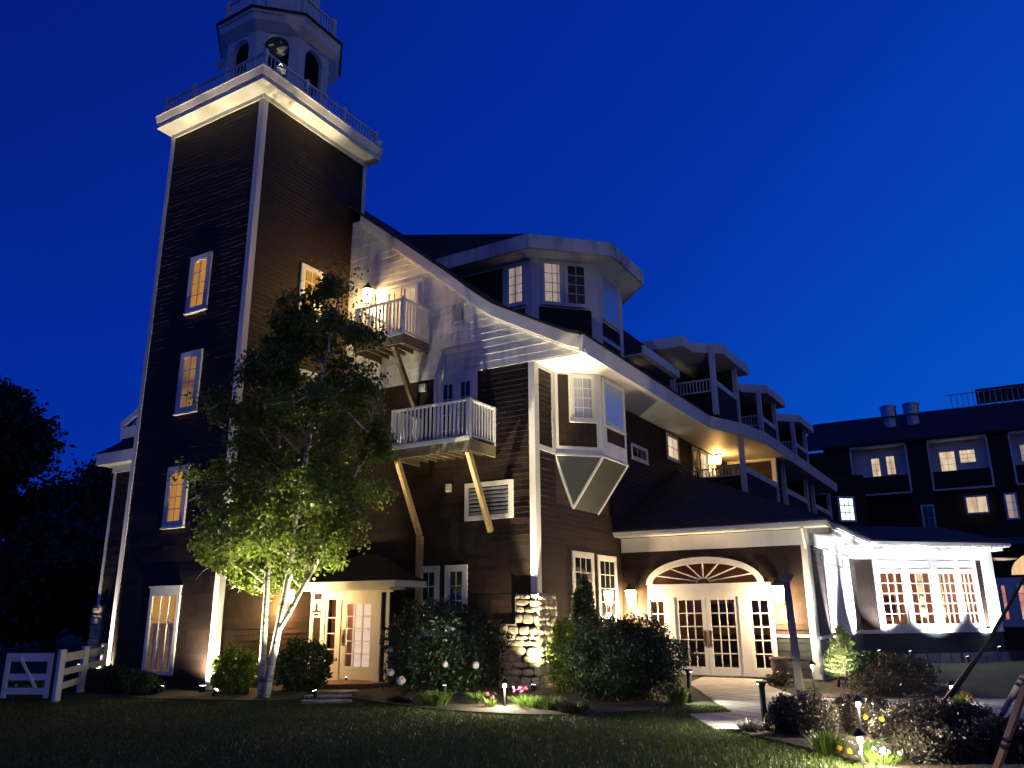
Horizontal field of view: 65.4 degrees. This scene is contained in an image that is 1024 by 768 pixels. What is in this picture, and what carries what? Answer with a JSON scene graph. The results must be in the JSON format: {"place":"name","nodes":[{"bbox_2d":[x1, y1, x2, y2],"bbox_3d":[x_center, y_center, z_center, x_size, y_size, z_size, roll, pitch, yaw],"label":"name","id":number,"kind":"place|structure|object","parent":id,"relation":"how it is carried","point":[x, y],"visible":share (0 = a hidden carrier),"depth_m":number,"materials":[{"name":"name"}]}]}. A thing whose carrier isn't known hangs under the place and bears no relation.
{"place":"outdoors","nodes":[
{"label":"outdoors","id":0,"kind":"place"},
{"bbox_2d":[460,690,494,703],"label":"ornamental grass","id":1,"kind":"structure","parent":0,"point":[478,698],"depth_m":15.60,"materials":[{"name":"green plant"}]},
{"bbox_2d":[0,628,1023,767],"bbox_3d":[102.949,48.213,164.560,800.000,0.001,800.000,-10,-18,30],"label":"lawn","id":2,"kind":"structure","parent":0,"point":[992,680],"depth_m":12.26,"materials":[{"name":"green plant"}]},
{"bbox_2d":[0,375,75,542],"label":"dark tree","id":3,"kind":"object","parent":2,"relation":"on","point":[28,441],"visible":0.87,"depth_m":45.78,"materials":[{"name":"green plant"}]},
{"bbox_2d":[6,453,111,642],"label":"dark tree","id":4,"kind":"object","parent":2,"relation":"on","point":[76,489],"visible":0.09,"depth_m":54.59,"materials":[{"name":"green plant"}]},
{"bbox_2d":[51,643,108,701],"bbox_3d":[-10.109,6.733,18.810,0.198,1.050,4.118,4,-16,-14],"label":"rail fence","id":5,"kind":"object","parent":2,"relation":"on","point":[85,653],"visible":0.88,"depth_m":18.28,"materials":[{"name":"white paint"}]},
{"bbox_2d":[0,653,54,697],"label":"wooden gate","id":6,"kind":"structure","parent":5,"relation":"attached to","point":[22,658],"depth_m":17.01,"materials":[{"name":"white paint"}]},
{"bbox_2d":[58,468,113,644],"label":"dark tree","id":7,"kind":"object","parent":2,"relation":"on","point":[87,509],"visible":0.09,"depth_m":43.34,"materials":[{"name":"green plant"}]},
{"bbox_2d":[75,685,307,701],"bbox_3d":[-7.727,7.170,18.544,6.039,0.030,4.782,2,-16,-8],"label":"garden bed","id":8,"kind":"object","parent":2,"relation":"on","point":[277,693],"visible":0.46,"depth_m":17.75,"materials":[{"name":"brown soil"}]},
{"bbox_2d":[50,664,91,691],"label":"shrub","id":9,"kind":"object","parent":8,"relation":"on","point":[71,676],"visible":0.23,"depth_m":19.16,"materials":[{"name":"green plant"}]},
{"bbox_2d":[85,664,136,692],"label":"shrub","id":10,"kind":"object","parent":8,"relation":"on","point":[98,679],"visible":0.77,"depth_m":18.57,"materials":[{"name":"green plant"}]},
{"bbox_2d":[120,669,165,695],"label":"shrub","id":11,"kind":"object","parent":8,"relation":"on","point":[145,682],"visible":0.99,"depth_m":17.97,"materials":[{"name":"green plant"}]},
{"bbox_2d":[208,642,258,693],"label":"lit shrub","id":12,"kind":"object","parent":8,"relation":"on","point":[243,664],"visible":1,"depth_m":18.16,"materials":[{"name":"green plant"}]},
{"bbox_2d":[167,253,398,697],"bbox_3d":[-4.855,2.019,18.804,5.299,10.165,4.941,-10,-18,30],"label":"birch tree","id":13,"kind":"object","parent":8,"relation":"on","point":[323,489],"visible":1,"depth_m":18.05,"materials":[{"name":"green plant"}]},
{"bbox_2d":[273,635,336,692],"bbox_3d":[-4.959,6.635,18.944,1.437,1.305,1.510,6,-17,-20],"label":"shrub","id":14,"kind":"object","parent":8,"relation":"on","point":[311,678],"visible":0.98,"depth_m":18.61,"materials":[{"name":"green plant"}]},
{"bbox_2d":[106,0,383,690],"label":"bell tower","id":15,"kind":"structure","parent":2,"relation":"on","point":[266,177],"depth_m":22.71,"materials":[{"name":"brown wood"}]},
{"bbox_2d":[141,585,182,675],"bbox_3d":[-8.817,6.178,20.084,1.250,2.140,0.106,-10,-18,30],"label":"window","id":16,"kind":"structure","parent":15,"relation":"in","point":[159,650],"depth_m":20.12,"materials":[{"name":"white paint"}]},
{"bbox_2d":[160,465,190,529],"bbox_3d":[-8.836,2.968,20.970,0.890,1.640,0.105,-10,-18,30],"label":"window","id":17,"kind":"structure","parent":15,"relation":"in","point":[175,502],"depth_m":20.94,"materials":[{"name":"orange glass"}]},
{"bbox_2d":[172,348,203,415],"bbox_3d":[-8.844,-0.052,21.827,0.920,1.780,0.105,-10,-18,30],"label":"window","id":18,"kind":"structure","parent":15,"relation":"in","point":[190,369],"depth_m":21.82,"materials":[{"name":"glass"}]},
{"bbox_2d":[183,251,212,315],"bbox_3d":[-8.894,-2.859,22.650,0.930,1.770,0.105,-10,-18,30],"label":"window","id":19,"kind":"structure","parent":15,"relation":"in","point":[198,288],"depth_m":22.63,"materials":[{"name":"glass"}]},
{"bbox_2d":[292,368,317,428],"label":"window","id":20,"kind":"structure","parent":15,"relation":"in","point":[303,370],"depth_m":22.96,"materials":[{"name":"white paint"}]},
{"bbox_2d":[298,262,323,321],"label":"window","id":21,"kind":"structure","parent":15,"relation":"in","point":[309,274],"depth_m":23.63,"materials":[{"name":"white paint"}]},
{"bbox_2d":[301,699,351,703],"bbox_3d":[-3.797,6.501,16.314,1.043,0.075,0.389,-1,-16,1],"label":"stepping stone","id":22,"kind":"object","parent":2,"relation":"on","point":[316,701],"visible":0.69,"depth_m":16.22,"materials":[{"name":"grey stone"}]},
{"bbox_2d":[304,694,351,698],"bbox_3d":[-4.005,6.794,17.333,1.034,0.075,0.420,0,-16,-2],"label":"stepping stone","id":23,"kind":"object","parent":2,"relation":"on","point":[330,696],"visible":0.66,"depth_m":17.23,"materials":[{"name":"grey stone"}]},
{"bbox_2d":[317,689,358,693],"bbox_3d":[-4.018,7.100,18.400,0.971,0.075,0.422,0,-16,-2],"label":"stepping stone","id":24,"kind":"object","parent":2,"relation":"on","point":[340,690],"visible":0.56,"depth_m":18.33,"materials":[{"name":"grey stone"}]},
{"bbox_2d":[302,680,386,688],"bbox_3d":[-4.409,7.512,19.948,2.450,0.100,1.280,-10,-18,30],"label":"brick landing","id":25,"kind":"object","parent":2,"relation":"on","point":[343,684],"visible":0.5,"depth_m":19.56,"materials":[{"name":"brown brick"}]},
{"bbox_2d":[87,205,836,688],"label":"shingled house","id":26,"kind":"structure","parent":2,"relation":"on","point":[549,421],"depth_m":22.55,"materials":[{"name":"brown wood"}]},
{"bbox_2d":[304,555,425,684],"bbox_3d":[-3.982,6.156,21.106,3.260,3.300,1.400,-10,-18,30],"label":"entrance porch","id":27,"kind":"object","parent":26,"relation":"attached to","point":[364,596],"visible":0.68,"depth_m":20.88,"materials":[{"name":"white wood"}]},
{"bbox_2d":[312,599,321,616],"bbox_3d":[-5.290,6.087,21.650,0.320,0.470,0.031,-10,-18,30],"label":"wall lantern","id":28,"kind":"object","parent":27,"relation":"attached to","point":[316,611],"depth_m":21.64,"materials":[{"name":"white metal"}]},
{"bbox_2d":[338,599,374,680],"bbox_3d":[-4.025,6.615,20.710,1.160,2.000,0.105,-10,-18,30],"label":"door","id":29,"kind":"structure","parent":27,"relation":"in","point":[352,672],"depth_m":20.71,"materials":[{"name":"white paint"}]},
{"bbox_2d":[361,282,374,304],"bbox_3d":[-4.379,-2.744,24.331,0.418,0.726,0.428,-10,-18,30],"label":"wall lamp","id":30,"kind":"object","parent":26,"relation":"attached to","point":[369,289],"visible":0.95,"depth_m":24.21,"materials":[{"name":"white glass"}]},
{"bbox_2d":[385,287,401,331],"bbox_3d":[-3.525,-1.977,23.884,0.580,1.800,0.130,-10,-18,30],"label":"french door","id":31,"kind":"structure","parent":26,"relation":"in","point":[393,294],"depth_m":23.93,"materials":[{"name":"white paint"}]},
{"bbox_2d":[402,283,418,337],"bbox_3d":[-2.993,-2.068,23.578,0.580,1.800,0.130,-10,-18,30],"label":"french door","id":32,"kind":"structure","parent":26,"relation":"in","point":[411,292],"depth_m":23.63,"materials":[{"name":"white paint"}]},
{"bbox_2d":[421,566,439,636],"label":"window","id":33,"kind":"structure","parent":26,"relation":"in","point":[431,574],"depth_m":21.00,"materials":[{"name":"white paint"}]},
{"bbox_2d":[439,378,455,437],"bbox_3d":[-1.759,0.855,22.011,0.580,2.000,0.085,-10,-18,30],"label":"french door","id":34,"kind":"structure","parent":26,"relation":"in","point":[447,388],"depth_m":22.10,"materials":[{"name":"white paint"}]},
{"bbox_2d":[444,564,467,636],"bbox_3d":[-1.451,5.562,20.492,0.740,1.790,0.085,-10,-18,30],"label":"window","id":35,"kind":"structure","parent":26,"relation":"in","point":[456,576],"depth_m":20.61,"materials":[{"name":"white paint"}]},
{"bbox_2d":[456,375,473,438],"bbox_3d":[-1.262,0.769,21.725,0.580,2.000,0.085,-10,-18,30],"label":"french door","id":36,"kind":"structure","parent":26,"relation":"in","point":[464,385],"depth_m":21.84,"materials":[{"name":"white paint"}]},
{"bbox_2d":[571,550,595,622],"bbox_3d":[1.955,5.485,21.544,0.085,1.870,1.360,-10,-18,30],"label":"window","id":37,"kind":"structure","parent":26,"relation":"in","point":[581,561],"depth_m":21.70,"materials":[{"name":"white paint"}]},
{"bbox_2d":[597,555,618,621],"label":"window","id":38,"kind":"structure","parent":26,"relation":"in","point":[608,605],"depth_m":22.84,"materials":[{"name":"white paint"}]},
{"bbox_2d":[631,442,649,464],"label":"window","id":39,"kind":"structure","parent":26,"relation":"in","point":[637,451],"depth_m":26.47,"materials":[{"name":"white paint"}]},
{"bbox_2d":[666,432,680,464],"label":"window","id":40,"kind":"structure","parent":26,"relation":"in","point":[672,442],"depth_m":29.39,"materials":[{"name":"white glass"}]},
{"bbox_2d":[343,681,694,715],"bbox_3d":[1.122,6.887,17.774,8.906,0.030,7.336,7,-18,-26],"label":"garden bed","id":41,"kind":"object","parent":2,"relation":"on","point":[465,703],"visible":0.54,"depth_m":15.96,"materials":[{"name":"brown soil"}]},
{"bbox_2d":[381,693,420,702],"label":"border plant","id":42,"kind":"object","parent":41,"relation":"on","point":[400,698],"visible":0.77,"depth_m":16.18,"materials":[{"name":"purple plant"}]},
{"bbox_2d":[417,689,456,705],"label":"border plant","id":43,"kind":"object","parent":41,"relation":"on","point":[435,698],"visible":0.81,"depth_m":15.40,"materials":[{"name":"green plant"}]},
{"bbox_2d":[379,595,514,695],"bbox_3d":[-1.625,5.922,18.144,3.403,2.194,2.804,-10,-18,30],"label":"rounded shrub","id":44,"kind":"object","parent":41,"relation":"on","point":[453,679],"visible":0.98,"depth_m":17.60,"materials":[{"name":"green plant"}]},
{"bbox_2d":[509,686,541,707],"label":"pink flowers","id":45,"kind":"object","parent":41,"relation":"on","point":[525,701],"visible":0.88,"depth_m":15.07,"materials":[{"name":"green plant"}]},
{"bbox_2d":[530,694,564,709],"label":"border plant","id":46,"kind":"object","parent":41,"relation":"on","point":[545,703],"visible":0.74,"depth_m":14.70,"materials":[{"name":"green plant"}]},
{"bbox_2d":[545,616,580,692],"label":"lit shrub","id":47,"kind":"object","parent":41,"relation":"on","point":[556,667],"visible":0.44,"depth_m":17.97,"materials":[{"name":"green plant"}]},
{"bbox_2d":[552,700,597,713],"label":"border plant","id":48,"kind":"object","parent":41,"relation":"on","point":[572,708],"visible":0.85,"depth_m":14.15,"materials":[{"name":"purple plant"}]},
{"bbox_2d":[564,570,602,689],"bbox_3d":[1.738,5.819,18.977,1.136,2.790,1.153,-10,-18,30],"label":"arborvitae","id":49,"kind":"object","parent":41,"relation":"on","point":[580,595],"visible":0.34,"depth_m":19.04,"materials":[{"name":"green plant"}]},
{"bbox_2d":[552,610,701,701],"bbox_3d":[2.274,5.653,16.614,3.129,1.821,2.933,-10,-18,30],"label":"rounded shrub","id":50,"kind":"object","parent":41,"relation":"on","point":[652,663],"visible":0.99,"depth_m":16.05,"materials":[{"name":"green plant"}]},
{"bbox_2d":[662,685,690,704],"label":"border plant","id":51,"kind":"object","parent":41,"relation":"on","point":[675,697],"visible":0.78,"depth_m":15.52,"materials":[{"name":"green plant"}]},
{"bbox_2d":[685,669,692,702],"bbox_3d":[3.547,6.048,15.957,0.170,0.650,0.170,-10,-18,30],"label":"bollard light","id":52,"kind":"object","parent":2,"relation":"on","point":[688,675],"visible":0.89,"depth_m":15.94,"materials":[{"name":"black metal"}]},
{"bbox_2d":[690,677,795,730],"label":"walkway","id":53,"kind":"structure","parent":2,"relation":"on","point":[739,698],"depth_m":16.42,"materials":[{"name":"concrete"}]},
{"bbox_2d":[756,681,768,729],"bbox_3d":[3.846,4.930,12.207,0.170,0.730,0.170,-10,-18,30],"label":"bollard light","id":54,"kind":"object","parent":2,"relation":"on","point":[761,685],"visible":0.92,"depth_m":12.21,"materials":[{"name":"black metal"}]},
{"bbox_2d":[769,657,788,680],"bbox_3d":[6.832,7.281,20.346,0.500,0.610,0.500,-10,-18,30],"label":"planter urn","id":55,"kind":"object","parent":2,"relation":"on","point":[778,664],"visible":0.7,"depth_m":20.21,"materials":[{"name":"ceramic"}]},
{"bbox_2d":[765,671,794,685],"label":"shrub","id":56,"kind":"object","parent":2,"relation":"on","point":[782,679],"visible":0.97,"depth_m":19.28,"materials":[{"name":"green plant"}]},
{"bbox_2d":[612,470,1016,681],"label":"entrance pavilion","id":57,"kind":"structure","parent":2,"relation":"on","point":[928,594],"depth_m":24.40,"materials":[{"name":"white"}]},
{"bbox_2d":[624,582,636,606],"bbox_3d":[3.478,6.145,23.311,0.418,0.726,0.428,-10,-18,30],"label":"wall lamp","id":58,"kind":"object","parent":57,"relation":"attached to","point":[631,592],"visible":1,"depth_m":23.18,"materials":[{"name":"white glass"}]},
{"bbox_2d":[674,597,710,674],"bbox_3d":[5.029,7.037,22.338,0.915,2.080,0.102,-10,-18,30],"label":"door","id":59,"kind":"structure","parent":57,"relation":"in","point":[697,670],"depth_m":22.31,"materials":[{"name":"white paint"}]},
{"bbox_2d":[705,596,743,676],"bbox_3d":[5.822,6.901,21.882,0.915,2.080,0.102,-10,-18,30],"label":"door","id":60,"kind":"structure","parent":57,"relation":"in","point":[715,671],"depth_m":21.87,"materials":[{"name":"white paint"}]},
{"bbox_2d":[770,576,784,604],"bbox_3d":[7.086,5.490,21.221,0.418,0.726,0.428,-10,-18,30],"label":"wall lamp","id":61,"kind":"object","parent":57,"relation":"attached to","point":[777,588],"visible":0.91,"depth_m":21.09,"materials":[{"name":"white glass"}]},
{"bbox_2d":[830,565,843,627],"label":"window","id":62,"kind":"structure","parent":57,"relation":"in","point":[833,568],"depth_m":23.83,"materials":[{"name":"white paint"}]},
{"bbox_2d":[836,566,849,627],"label":"window","id":63,"kind":"structure","parent":57,"relation":"in","point":[840,574],"depth_m":24.70,"materials":[{"name":"white paint"}]},
{"bbox_2d":[878,571,909,626],"bbox_3d":[13.194,7.419,27.614,1.020,1.860,0.060,4,-16,-14],"label":"window","id":64,"kind":"structure","parent":57,"relation":"in","point":[901,572],"depth_m":27.61,"materials":[{"name":"white paint"}]},
{"bbox_2d":[908,571,936,625],"bbox_3d":[14.310,7.488,27.884,0.920,1.860,0.060,4,-16,-14],"label":"window","id":65,"kind":"structure","parent":57,"relation":"in","point":[928,573],"depth_m":27.88,"materials":[{"name":"white paint"}]},
{"bbox_2d":[937,571,963,625],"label":"window","id":66,"kind":"structure","parent":57,"relation":"in","point":[938,572],"depth_m":28.15,"materials":[{"name":"white paint"}]},
{"bbox_2d":[959,571,981,625],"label":"window","id":67,"kind":"structure","parent":57,"relation":"in","point":[960,572],"depth_m":28.34,"materials":[{"name":"white paint"}]},
{"bbox_2d":[852,728,866,767],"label":"path light","id":68,"kind":"object","parent":2,"relation":"on","point":[859,733],"visible":1,"depth_m":9.25,"materials":[{"name":"black metal"}]},
{"bbox_2d":[820,671,944,698],"bbox_3d":[9.585,7.542,20.273,2.670,0.030,10.121,-10,-18,30],"label":"garden bed","id":69,"kind":"object","parent":2,"relation":"on","point":[833,688],"visible":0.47,"depth_m":17.58,"materials":[{"name":"brown soil"}]},
{"bbox_2d":[820,624,868,683],"bbox_3d":[8.079,6.601,19.457,1.250,1.450,0.973,-10,-18,30],"label":"fir","id":70,"kind":"object","parent":69,"relation":"on","point":[842,645],"visible":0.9,"depth_m":19.42,"materials":[{"name":"green plant"}]},
{"bbox_2d":[845,649,911,684],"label":"shrub","id":71,"kind":"object","parent":69,"relation":"on","point":[860,659],"visible":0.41,"depth_m":19.09,"materials":[{"name":"green plant"}]},
{"bbox_2d":[841,670,918,696],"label":"shrub","id":72,"kind":"object","parent":69,"relation":"on","point":[883,690],"visible":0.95,"depth_m":16.66,"materials":[{"name":"green plant"}]},
{"bbox_2d":[862,651,941,690],"bbox_3d":[8.780,6.492,18.018,1.448,0.891,1.415,4,-16,-13],"label":"shrub","id":73,"kind":"object","parent":69,"relation":"on","point":[914,664],"visible":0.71,"depth_m":17.82,"materials":[{"name":"green plant"}]},
{"bbox_2d":[742,719,1023,767],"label":"garden bed","id":74,"kind":"object","parent":2,"relation":"on","point":[786,737],"visible":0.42,"depth_m":9.90,"materials":[{"name":"brown soil"}]},
{"bbox_2d":[732,718,767,731],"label":"border plant","id":75,"kind":"object","parent":74,"relation":"on","point":[752,725],"visible":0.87,"depth_m":11.93,"materials":[{"name":"white plant"}]},
{"bbox_2d":[761,685,804,731],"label":"lavender plant","id":76,"kind":"object","parent":74,"relation":"on","point":[774,714],"visible":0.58,"depth_m":11.92,"materials":[{"name":"green plant"}]},
{"bbox_2d":[778,574,804,699],"bbox_3d":[4.393,4.153,12.449,0.220,2.310,0.200,-10,-18,30],"label":"wooden post","id":77,"kind":"object","parent":74,"relation":"on","point":[785,579],"visible":0.88,"depth_m":12.47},
{"bbox_2d":[773,686,847,736],"bbox_3d":[4.395,4.767,11.659,1.067,0.693,1.192,0,-16,-2],"label":"lavender plant","id":78,"kind":"object","parent":74,"relation":"on","point":[818,713],"visible":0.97,"depth_m":11.53,"materials":[{"name":"green plant"}]},
{"bbox_2d":[796,728,852,755],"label":"yellow plant","id":79,"kind":"object","parent":74,"relation":"on","point":[826,744],"visible":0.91,"depth_m":10.06,"materials":[{"name":"green plant"}]},
{"bbox_2d":[826,690,886,732],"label":"lavender plant","id":80,"kind":"object","parent":74,"relation":"on","point":[848,712],"visible":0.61,"depth_m":11.79,"materials":[{"name":"green plant"}]},
{"bbox_2d":[851,695,863,737],"bbox_3d":[4.918,4.723,11.294,0.170,0.610,0.166,-10,-18,30],"label":"path light","id":81,"kind":"object","parent":74,"relation":"on","point":[857,699],"visible":0.95,"depth_m":11.31,"materials":[{"name":"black metal"}]},
{"bbox_2d":[833,714,895,755],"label":"daylily","id":82,"kind":"object","parent":74,"relation":"on","point":[865,746],"visible":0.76,"depth_m":9.76,"materials":[{"name":"green plant"}]},
{"bbox_2d":[828,691,909,709],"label":"lavender plant","id":83,"kind":"object","parent":74,"relation":"on","point":[883,703],"visible":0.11,"depth_m":13.18,"materials":[{"name":"green plant"}]},
{"bbox_2d":[855,746,905,765],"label":"white flowers","id":84,"kind":"object","parent":74,"relation":"on","point":[876,759],"visible":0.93,"depth_m":9.32,"materials":[{"name":"green plant"}]},
{"bbox_2d":[866,698,965,742],"bbox_3d":[5.556,4.618,10.947,1.395,0.585,1.455,-4,-16,13],"label":"lavender plant","id":85,"kind":"object","parent":74,"relation":"on","point":[899,715],"visible":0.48,"depth_m":10.83,"materials":[{"name":"green plant"}]},
{"bbox_2d":[885,694,973,712],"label":"lavender plant","id":86,"kind":"object","parent":74,"relation":"on","point":[930,701],"visible":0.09,"depth_m":12.29,"materials":[{"name":"green plant"}]},
{"bbox_2d":[887,716,987,764],"bbox_3d":[5.091,4.290,9.631,1.190,0.497,1.221,11,-19,-33],"label":"lavender plant","id":87,"kind":"object","parent":74,"relation":"on","point":[926,743],"visible":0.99,"depth_m":9.39,"materials":[{"name":"green plant"}]},
{"bbox_2d":[951,691,971,704],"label":"yellow flowers","id":88,"kind":"object","parent":74,"relation":"on","point":[959,698],"visible":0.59,"depth_m":15.02,"materials":[{"name":"green plant"}]},
{"bbox_2d":[927,697,1010,744],"bbox_3d":[6.202,4.604,10.928,1.308,0.594,1.386,-10,-18,30],"label":"lavender plant","id":89,"kind":"object","parent":74,"relation":"on","point":[953,710],"visible":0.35,"depth_m":10.85,"materials":[{"name":"green plant"}]},
{"bbox_2d":[947,710,1023,760],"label":"lavender plant","id":90,"kind":"object","parent":74,"relation":"on","point":[991,738],"visible":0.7,"depth_m":9.65,"materials":[{"name":"green plant"}]},
{"bbox_2d":[992,685,1023,767],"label":"wooden pole","id":91,"kind":"object","parent":74,"relation":"on","point":[1006,741],"visible":1,"depth_m":8.06,"materials":[{"name":"brown wood"}]},
{"bbox_2d":[998,675,1023,721],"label":"pale pole","id":92,"kind":"object","parent":74,"relation":"on","point":[1019,682],"visible":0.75,"depth_m":10.43,"materials":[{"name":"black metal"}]},
{"bbox_2d":[807,383,1023,649],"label":"wing","id":93,"kind":"structure","parent":2,"relation":"on","point":[960,469],"depth_m":55.22,"materials":[{"name":"black wood"}]},
{"bbox_2d":[837,496,856,521],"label":"window","id":94,"kind":"structure","parent":93,"relation":"in","point":[846,504],"depth_m":53.32,"materials":[{"name":"white glass"}]},
{"bbox_2d":[869,457,882,476],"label":"window","id":95,"kind":"structure","parent":93,"relation":"in","point":[875,462],"depth_m":57.86,"materials":[{"name":"beige glass"}]},
{"bbox_2d":[879,404,896,443],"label":"roof stack","id":96,"kind":"object","parent":93,"relation":"on","point":[888,414],"visible":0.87,"depth_m":60.39,"materials":[{"name":"white paint"}]},
{"bbox_2d":[884,454,897,475],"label":"window","id":97,"kind":"structure","parent":93,"relation":"in","point":[890,460],"depth_m":57.38,"materials":[{"name":"beige glass"}]},
{"bbox_2d":[902,402,921,443],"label":"roof stack","id":98,"kind":"object","parent":93,"relation":"on","point":[911,411],"visible":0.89,"depth_m":59.61,"materials":[{"name":"white paint"}]},
{"bbox_2d":[920,504,936,526],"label":"window","id":99,"kind":"structure","parent":93,"relation":"in","point":[927,511],"depth_m":54.65,"materials":[{"name":"blue glass"}]},
{"bbox_2d":[937,450,958,470],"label":"window","id":100,"kind":"structure","parent":93,"relation":"in","point":[947,459],"depth_m":55.59,"materials":[{"name":"beige glass"}]},
{"bbox_2d":[957,448,977,463],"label":"window","id":101,"kind":"structure","parent":93,"relation":"in","point":[968,455],"depth_m":55.02,"materials":[{"name":"beige glass"}]},
{"bbox_2d":[964,495,989,513],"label":"window","id":102,"kind":"structure","parent":93,"relation":"in","point":[975,504],"depth_m":53.33,"materials":[{"name":"beige glass"}]},
{"bbox_2d":[1003,493,1020,519],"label":"window","id":103,"kind":"structure","parent":93,"relation":"in","point":[1010,499],"depth_m":52.30,"materials":[{"name":"beige glass"}]},
{"bbox_2d":[1017,443,1023,462],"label":"window","id":104,"kind":"structure","parent":93,"relation":"in","point":[1021,445],"depth_m":53.46,"materials":[{"name":"white paint"}]},
{"bbox_2d":[822,698,1023,718],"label":"walkway","id":105,"kind":"structure","parent":2,"relation":"on","point":[998,703],"depth_m":15.28,"materials":[{"name":"concrete"}]},
{"bbox_2d":[940,576,1023,702],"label":"garden stake","id":106,"kind":"object","parent":2,"relation":"on","point":[953,690],"visible":0.73,"depth_m":13.30,"materials":[{"name":"brown wood"}]},
{"bbox_2d":[0,0,1023,540],"label":"sky","id":107,"kind":"structure","parent":0,"point":[828,195],"materials":[{"name":"blue"}]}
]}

